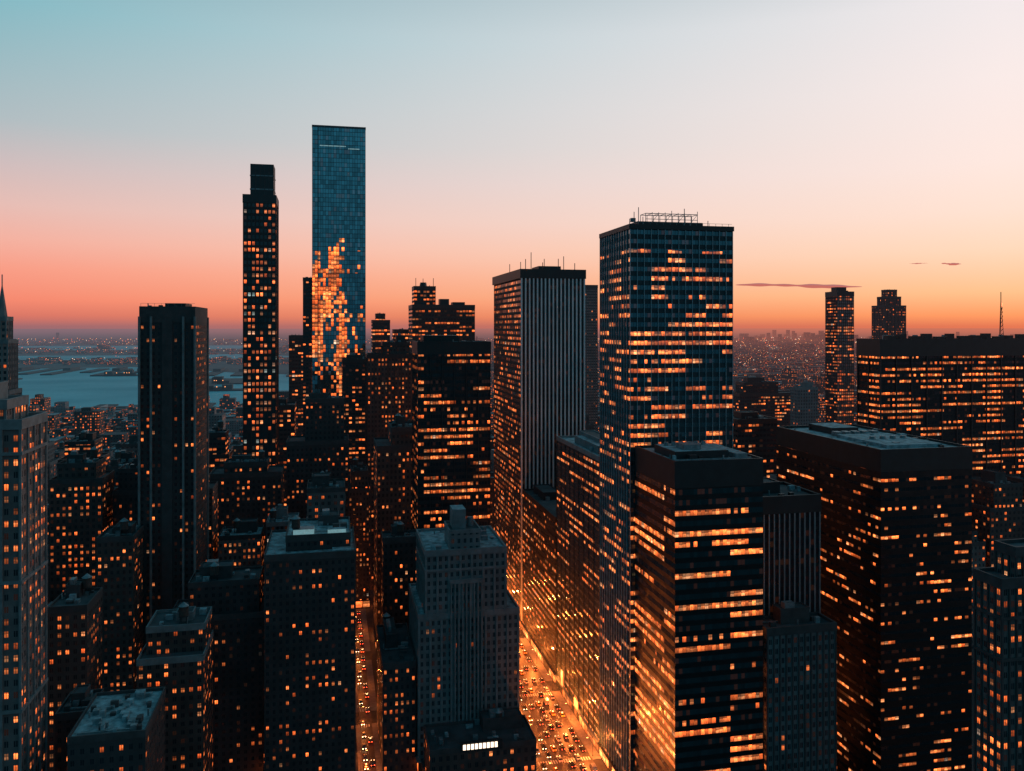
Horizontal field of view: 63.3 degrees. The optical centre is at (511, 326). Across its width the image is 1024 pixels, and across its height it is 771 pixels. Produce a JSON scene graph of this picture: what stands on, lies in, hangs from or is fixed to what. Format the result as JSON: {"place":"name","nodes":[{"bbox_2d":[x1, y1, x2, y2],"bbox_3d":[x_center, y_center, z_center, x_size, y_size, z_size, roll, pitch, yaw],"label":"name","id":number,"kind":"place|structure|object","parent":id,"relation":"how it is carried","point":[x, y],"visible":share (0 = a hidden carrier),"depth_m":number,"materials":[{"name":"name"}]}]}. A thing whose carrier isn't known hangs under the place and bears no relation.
{"place":"outdoors","nodes":[
{"label":"outdoors","id":0,"kind":"place"},
{"bbox_2d":[0,274,21,394],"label":"setback spire tower","id":1,"kind":"structure","parent":0,"point":[8,357],"depth_m":509.68,"materials":[{"name":"stone"}]},
{"bbox_2d":[0,381,47,770],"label":"stone office tower","id":2,"kind":"structure","parent":0,"point":[23,588],"depth_m":261.91,"materials":[{"name":"grey stone"}]},
{"bbox_2d":[47,544,48,603],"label":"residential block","id":3,"kind":"structure","parent":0,"point":[48,574],"depth_m":497.21,"materials":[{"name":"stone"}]},
{"bbox_2d":[47,504,48,536],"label":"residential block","id":4,"kind":"structure","parent":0,"point":[47,520],"depth_m":545.64,"materials":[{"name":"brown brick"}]},
{"bbox_2d":[47,434,59,503],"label":"office building","id":5,"kind":"structure","parent":0,"point":[52,461],"depth_m":652.45,"materials":[{"name":"concrete"}]},
{"bbox_2d":[55,441,64,457],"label":"residential block","id":6,"kind":"structure","parent":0,"point":[59,452],"depth_m":736.46,"materials":[{"name":"concrete"}]},
{"bbox_2d":[47,573,102,770],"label":"apartment building","id":7,"kind":"structure","parent":0,"point":[74,633],"depth_m":321.57,"materials":[{"name":"grey concrete"}]},
{"bbox_2d":[55,684,103,770],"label":"apartment building","id":8,"kind":"structure","parent":0,"point":[72,708],"depth_m":286.39,"materials":[{"name":"concrete"}]},
{"bbox_2d":[49,445,114,602],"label":"apartment building","id":9,"kind":"structure","parent":0,"point":[81,487],"depth_m":441.74,"materials":[{"name":"brown brick"}]},
{"bbox_2d":[58,430,109,464],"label":"office building","id":10,"kind":"structure","parent":0,"point":[85,441],"depth_m":626.80,"materials":[{"name":"concrete"}]},
{"bbox_2d":[104,444,114,459],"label":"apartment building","id":11,"kind":"structure","parent":0,"point":[107,450],"depth_m":668.30,"materials":[{"name":"concrete"}]},
{"bbox_2d":[67,687,165,770],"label":"rooftop building","id":12,"kind":"structure","parent":0,"point":[122,730],"depth_m":265.30,"materials":[{"name":"concrete"}]},
{"bbox_2d":[109,441,123,452],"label":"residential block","id":13,"kind":"structure","parent":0,"point":[117,446],"depth_m":876.83,"materials":[{"name":"concrete"}]},
{"bbox_2d":[106,458,131,486],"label":"residential block","id":14,"kind":"structure","parent":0,"point":[115,464],"depth_m":537.33,"materials":[{"name":"brick"}]},
{"bbox_2d":[96,518,143,691],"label":"apartment building","id":15,"kind":"structure","parent":0,"point":[120,562],"depth_m":392.03,"materials":[{"name":"grey concrete"}]},
{"bbox_2d":[109,450,134,462],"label":"apartment building","id":16,"kind":"structure","parent":0,"point":[124,455],"depth_m":561.23,"materials":[{"name":"concrete"}]},
{"bbox_2d":[112,450,137,525],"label":"office building","id":17,"kind":"structure","parent":0,"point":[125,497],"depth_m":457.19,"materials":[{"name":"concrete"}]},
{"bbox_2d":[121,434,137,456],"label":"residential block","id":18,"kind":"structure","parent":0,"point":[130,444],"depth_m":593.05,"materials":[{"name":"stone"}]},
{"bbox_2d":[18,345,242,349],"bbox_3d":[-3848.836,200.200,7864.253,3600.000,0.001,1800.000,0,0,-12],"label":"harbor water","id":19,"kind":"structure","parent":0,"point":[136,347],"depth_m":7919.11,"materials":[{"name":"blue liquid"}]},
{"bbox_2d":[18,367,288,407],"bbox_3d":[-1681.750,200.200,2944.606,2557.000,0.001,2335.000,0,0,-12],"label":"river","id":20,"kind":"structure","parent":0,"point":[77,389],"depth_m":2727.31,"materials":[{"name":"liquid"}]},
{"bbox_2d":[18,366,288,407],"bbox_3d":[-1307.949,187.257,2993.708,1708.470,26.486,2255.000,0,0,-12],"label":"river piers","id":21,"kind":"structure","parent":20,"relation":"in","point":[227,384],"depth_m":3374.91,"materials":[{"name":"concrete"}]},
{"bbox_2d":[18,354,288,360],"bbox_3d":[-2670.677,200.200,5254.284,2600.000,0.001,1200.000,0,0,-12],"label":"harbor water","id":22,"kind":"structure","parent":0,"point":[114,356],"depth_m":5544.36,"materials":[{"name":"blue liquid"}]},
{"bbox_2d":[138,303,208,645],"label":"apartment tower","id":23,"kind":"structure","parent":0,"point":[173,428],"depth_m":417.64,"materials":[{"name":"black glass"}]},
{"bbox_2d":[136,602,212,770],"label":"apartment building","id":24,"kind":"structure","parent":0,"point":[175,658],"depth_m":326.44,"materials":[{"name":"brown brick"}]},
{"bbox_2d":[209,481,217,558],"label":"apartment building","id":25,"kind":"structure","parent":0,"point":[213,519],"depth_m":469.37,"materials":[{"name":"brown brick"}]},
{"bbox_2d":[173,559,263,770],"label":"apartment building","id":26,"kind":"structure","parent":0,"point":[230,593],"depth_m":368.36,"materials":[{"name":"concrete"}]},
{"bbox_2d":[209,419,232,473],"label":"residential block","id":27,"kind":"structure","parent":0,"point":[220,452],"depth_m":568.40,"materials":[{"name":"concrete"}]},
{"bbox_2d":[230,438,242,453],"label":"apartment building","id":28,"kind":"structure","parent":0,"point":[236,443],"depth_m":757.99,"materials":[{"name":"brown brick"}]},
{"bbox_2d":[218,518,263,585],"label":"residential block","id":29,"kind":"structure","parent":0,"point":[240,542],"depth_m":470.33,"materials":[{"name":"stone"}]},
{"bbox_2d":[209,449,283,552],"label":"apartment building","id":30,"kind":"structure","parent":0,"point":[249,486],"depth_m":518.17,"materials":[{"name":"brick"}]},
{"bbox_2d":[242,164,278,464],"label":"slim residential skyscraper","id":31,"kind":"structure","parent":0,"point":[260,201],"depth_m":599.51,"materials":[{"name":"metal"}]},
{"bbox_2d":[266,504,298,545],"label":"office building","id":32,"kind":"structure","parent":0,"point":[279,516],"depth_m":474.65,"materials":[{"name":"concrete"}]},
{"bbox_2d":[279,396,295,505],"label":"office tower","id":33,"kind":"structure","parent":0,"point":[287,419],"depth_m":676.33,"materials":[{"name":"metal"}]},
{"bbox_2d":[289,334,302,435],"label":"office tower","id":34,"kind":"structure","parent":0,"point":[295,368],"depth_m":843.06,"materials":[{"name":"metal"}]},
{"bbox_2d":[263,504,357,770],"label":"setback apartment building","id":35,"kind":"structure","parent":0,"point":[309,644],"depth_m":360.32,"materials":[{"name":"concrete"}]},
{"bbox_2d":[307,472,344,517],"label":"residential block","id":36,"kind":"structure","parent":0,"point":[324,490],"depth_m":451.12,"materials":[{"name":"concrete"}]},
{"bbox_2d":[320,470,345,515],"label":"office building","id":37,"kind":"structure","parent":0,"point":[336,478],"depth_m":540.80,"materials":[{"name":"concrete"}]},
{"bbox_2d":[312,125,365,395],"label":"glass skyscraper","id":38,"kind":"structure","parent":0,"point":[338,240],"depth_m":750.65,"materials":[{"name":"blue glass"}]},
{"bbox_2d":[342,347,364,480],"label":"office tower","id":39,"kind":"structure","parent":0,"point":[353,379],"depth_m":688.16,"materials":[{"name":"metal"}]},
{"bbox_2d":[356,609,376,770],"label":"side street","id":40,"kind":"structure","parent":0,"point":[364,715],"depth_m":439.74,"materials":[{"name":"grey asphalt"}]},
{"bbox_2d":[356,613,369,753],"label":"lane markings","id":41,"kind":"object","parent":40,"relation":"on","point":[363,694],"visible":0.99,"depth_m":432.85,"materials":[{"name":"paint"}]},
{"bbox_2d":[364,763,368,769],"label":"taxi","id":42,"kind":"object","parent":40,"relation":"on","point":[366,766],"visible":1,"depth_m":375.69,"materials":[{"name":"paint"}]},
{"bbox_2d":[356,608,381,770],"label":"pavement","id":43,"kind":"structure","parent":0,"point":[372,693],"depth_m":441.76,"materials":[{"name":"concrete"}]},
{"bbox_2d":[371,313,389,352],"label":"office tower","id":44,"kind":"structure","parent":0,"point":[380,328],"depth_m":895.39,"materials":[{"name":"metal"}]},
{"bbox_2d":[365,333,411,589],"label":"office tower","id":45,"kind":"structure","parent":0,"point":[388,382],"depth_m":633.93,"materials":[{"name":"brown brick"}]},
{"bbox_2d":[372,413,411,649],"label":"brick office block","id":46,"kind":"structure","parent":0,"point":[392,477],"depth_m":517.02,"materials":[{"name":"brick"}]},
{"bbox_2d":[392,328,408,341],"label":"office tower","id":47,"kind":"structure","parent":0,"point":[402,331],"depth_m":856.03,"materials":[{"name":"metal"}]},
{"bbox_2d":[409,505,519,770],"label":"limestone setback building","id":48,"kind":"structure","parent":0,"point":[464,609],"depth_m":376.71,"materials":[{"name":"stone"}]},
{"bbox_2d":[421,707,536,770],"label":"theatre building","id":49,"kind":"structure","parent":0,"point":[498,739],"depth_m":357.39,"materials":[{"name":"concrete"}]},
{"bbox_2d":[491,471,493,528],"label":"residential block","id":50,"kind":"structure","parent":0,"point":[492,499],"depth_m":717.42,"materials":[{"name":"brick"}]},
{"bbox_2d":[491,449,493,470],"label":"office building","id":51,"kind":"structure","parent":0,"point":[492,459],"depth_m":808.66,"materials":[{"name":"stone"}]},
{"bbox_2d":[491,435,493,448],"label":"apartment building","id":52,"kind":"structure","parent":0,"point":[492,441],"depth_m":920.08,"materials":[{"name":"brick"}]},
{"bbox_2d":[0,0,1023,328],"label":"sky","id":53,"kind":"structure","parent":0,"point":[840,142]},
{"bbox_2d":[13,328,1023,373],"bbox_3d":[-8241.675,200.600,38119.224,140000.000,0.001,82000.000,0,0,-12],"label":"ground","id":54,"kind":"structure","parent":0,"point":[74,334],"depth_m":18500.22,"materials":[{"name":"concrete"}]},
{"bbox_2d":[18,337,855,377],"bbox_3d":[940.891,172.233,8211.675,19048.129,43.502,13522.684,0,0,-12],"label":"distant city lights","id":55,"kind":"object","parent":54,"relation":"on","point":[485,340],"visible":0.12,"depth_m":7229.98},
{"bbox_2d":[519,628,601,765],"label":"pavement","id":56,"kind":"structure","parent":0,"point":[576,725],"depth_m":435.97,"materials":[{"name":"concrete"}]},
{"bbox_2d":[585,413,593,429],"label":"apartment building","id":57,"kind":"structure","parent":0,"point":[589,426],"depth_m":973.79,"materials":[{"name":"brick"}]},
{"bbox_2d":[356,590,973,770],"bbox_3d":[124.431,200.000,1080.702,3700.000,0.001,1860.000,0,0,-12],"label":"city ground","id":58,"kind":"structure","parent":0,"point":[371,654],"depth_m":476.30,"materials":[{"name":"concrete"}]},
{"bbox_2d":[303,277,311,434],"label":"hotel tower","id":59,"kind":"structure","parent":58,"relation":"on","point":[307,336],"depth_m":746.06,"materials":[{"name":"metal"}]},
{"bbox_2d":[286,393,348,518],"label":"office block","id":60,"kind":"structure","parent":58,"relation":"on","point":[321,444],"depth_m":562.60,"materials":[{"name":"concrete"}]},
{"bbox_2d":[349,457,370,607],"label":"brick office block","id":61,"kind":"structure","parent":58,"relation":"on","point":[359,489],"depth_m":591.03,"materials":[{"name":"brick"}]},
{"bbox_2d":[377,612,415,770],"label":"brick office block","id":62,"kind":"structure","parent":58,"relation":"on","point":[396,692],"depth_m":374.51,"materials":[{"name":"brick"}]},
{"bbox_2d":[381,521,415,628],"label":"brick office block","id":63,"kind":"structure","parent":58,"relation":"on","point":[398,558],"depth_m":437.59,"materials":[{"name":"brick"}]},
{"bbox_2d":[408,278,474,352],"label":"turreted office tower","id":64,"kind":"structure","parent":58,"relation":"on","point":[428,315],"depth_m":804.57,"materials":[{"name":"metal"}]},
{"bbox_2d":[412,332,490,529],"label":"dark office tower","id":65,"kind":"structure","parent":58,"relation":"on","point":[451,419],"depth_m":463.93,"materials":[{"name":"metal"}]},
{"bbox_2d":[18,330,1014,452],"bbox_3d":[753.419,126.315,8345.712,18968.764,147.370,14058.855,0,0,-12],"label":"distant city blocks","id":66,"kind":"structure","parent":58,"relation":"on","point":[112,426],"depth_m":2991.36,"materials":[{"name":"brick"}]},
{"bbox_2d":[520,484,555,683],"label":"corner office block","id":67,"kind":"structure","parent":58,"relation":"on","point":[538,622],"depth_m":504.36,"materials":[{"name":"metal"}]},
{"bbox_2d":[492,256,585,628],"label":"marble pier tower","id":68,"kind":"structure","parent":58,"relation":"on","point":[539,359],"depth_m":555.83,"materials":[{"name":"stone"}]},
{"bbox_2d":[519,638,598,770],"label":"avenue","id":69,"kind":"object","parent":58,"relation":"on","point":[536,716],"depth_m":417.64,"materials":[{"name":"grey asphalt"}]},
{"bbox_2d":[543,698,548,704],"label":"van","id":70,"kind":"object","parent":69,"relation":"on","point":[546,701],"visible":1,"depth_m":439.20,"materials":[{"name":"paint"}]},
{"bbox_2d":[519,651,590,764],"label":"lane markings","id":71,"kind":"object","parent":69,"relation":"on","point":[549,732],"visible":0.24,"depth_m":400.52,"materials":[{"name":"paint"}]},
{"bbox_2d":[569,761,575,767],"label":"car","id":72,"kind":"object","parent":69,"relation":"on","point":[572,763],"visible":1,"depth_m":377.42,"materials":[{"name":"black paint"}]},
{"bbox_2d":[579,746,585,751],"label":"car","id":73,"kind":"object","parent":69,"relation":"on","point":[582,748],"visible":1,"depth_m":391.10,"materials":[{"name":"black paint"}]},
{"bbox_2d":[580,764,586,770],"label":"car","id":74,"kind":"object","parent":69,"relation":"on","point":[582,766],"visible":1,"depth_m":374.62,"materials":[{"name":"grey paint"}]},
{"bbox_2d":[589,763,596,770],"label":"van","id":75,"kind":"object","parent":69,"relation":"on","point":[593,766],"visible":1,"depth_m":373.75,"materials":[{"name":"paint"}]},
{"bbox_2d":[554,430,599,752],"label":"street wall office building","id":76,"kind":"structure","parent":58,"relation":"on","point":[577,675],"depth_m":421.82,"materials":[{"name":"metal"}]},
{"bbox_2d":[585,285,597,430],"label":"pink office tower","id":77,"kind":"structure","parent":58,"relation":"on","point":[591,350],"depth_m":1101.12,"materials":[{"name":"brick"}]},
{"bbox_2d":[598,207,733,770],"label":"curtain wall office tower","id":78,"kind":"structure","parent":58,"relation":"on","point":[666,331],"depth_m":355.82,"materials":[{"name":"glass"}]},
{"bbox_2d":[635,441,762,770],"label":"band window office building","id":79,"kind":"structure","parent":58,"relation":"on","point":[698,606],"depth_m":312.84,"materials":[{"name":"glass"}]},
{"bbox_2d":[763,600,836,770],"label":"limestone office block","id":80,"kind":"structure","parent":58,"relation":"on","point":[799,686],"depth_m":319.85,"materials":[{"name":"stone"}]},
{"bbox_2d":[871,289,905,337],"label":"crowned tower","id":81,"kind":"structure","parent":58,"relation":"on","point":[889,314],"depth_m":1303.32,"materials":[{"name":"brown brick"}]},
{"bbox_2d":[733,410,776,477],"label":"office building","id":82,"kind":"structure","parent":0,"point":[754,432],"depth_m":613.05,"materials":[{"name":"metal"}]},
{"bbox_2d":[770,474,776,479],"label":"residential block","id":83,"kind":"structure","parent":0,"point":[773,476],"depth_m":532.43,"materials":[{"name":"concrete"}]},
{"bbox_2d":[733,376,818,425],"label":"office building","id":84,"kind":"structure","parent":0,"point":[760,395],"depth_m":987.72,"materials":[{"name":"concrete"}]},
{"bbox_2d":[763,477,820,615],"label":"striped office block","id":85,"kind":"structure","parent":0,"point":[791,542],"depth_m":334.42,"materials":[{"name":"concrete"}]},
{"bbox_2d":[737,283,861,287],"bbox_3d":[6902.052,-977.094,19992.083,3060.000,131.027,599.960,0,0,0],"label":"cloud","id":86,"kind":"structure","parent":0,"point":[803,285],"depth_m":19840.14,"materials":[{"name":"grey"}]},
{"bbox_2d":[790,381,817,425],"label":"pale apartment slab","id":87,"kind":"structure","parent":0,"point":[804,403],"depth_m":887.39,"materials":[{"name":"stone"}]},
{"bbox_2d":[825,287,853,423],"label":"glass apartment tower","id":88,"kind":"structure","parent":0,"point":[839,355],"depth_m":903.99,"materials":[{"name":"glass"}]},
{"bbox_2d":[776,423,971,770],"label":"black slab tower","id":89,"kind":"structure","parent":0,"point":[896,556],"depth_m":336.88,"materials":[{"name":"glass"}]},
{"bbox_2d":[856,292,1023,476],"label":"wide office slab","id":90,"kind":"structure","parent":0,"point":[968,390],"depth_m":535.37,"materials":[{"name":"metal"}]},
{"bbox_2d":[972,530,985,661],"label":"office building","id":91,"kind":"structure","parent":0,"point":[978,553],"depth_m":495.59,"materials":[{"name":"stone"}]},
{"bbox_2d":[972,538,1023,770],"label":"ornate stone building","id":92,"kind":"structure","parent":0,"point":[998,608],"depth_m":262.67,"materials":[{"name":"stone"}]},
{"bbox_2d":[972,469,1023,566],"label":"residential block","id":93,"kind":"structure","parent":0,"point":[997,506],"depth_m":502.22,"materials":[{"name":"grey concrete"}]},
{"bbox_2d":[1006,473,1023,501],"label":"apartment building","id":94,"kind":"structure","parent":0,"point":[1017,477],"depth_m":524.17,"materials":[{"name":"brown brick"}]}
]}

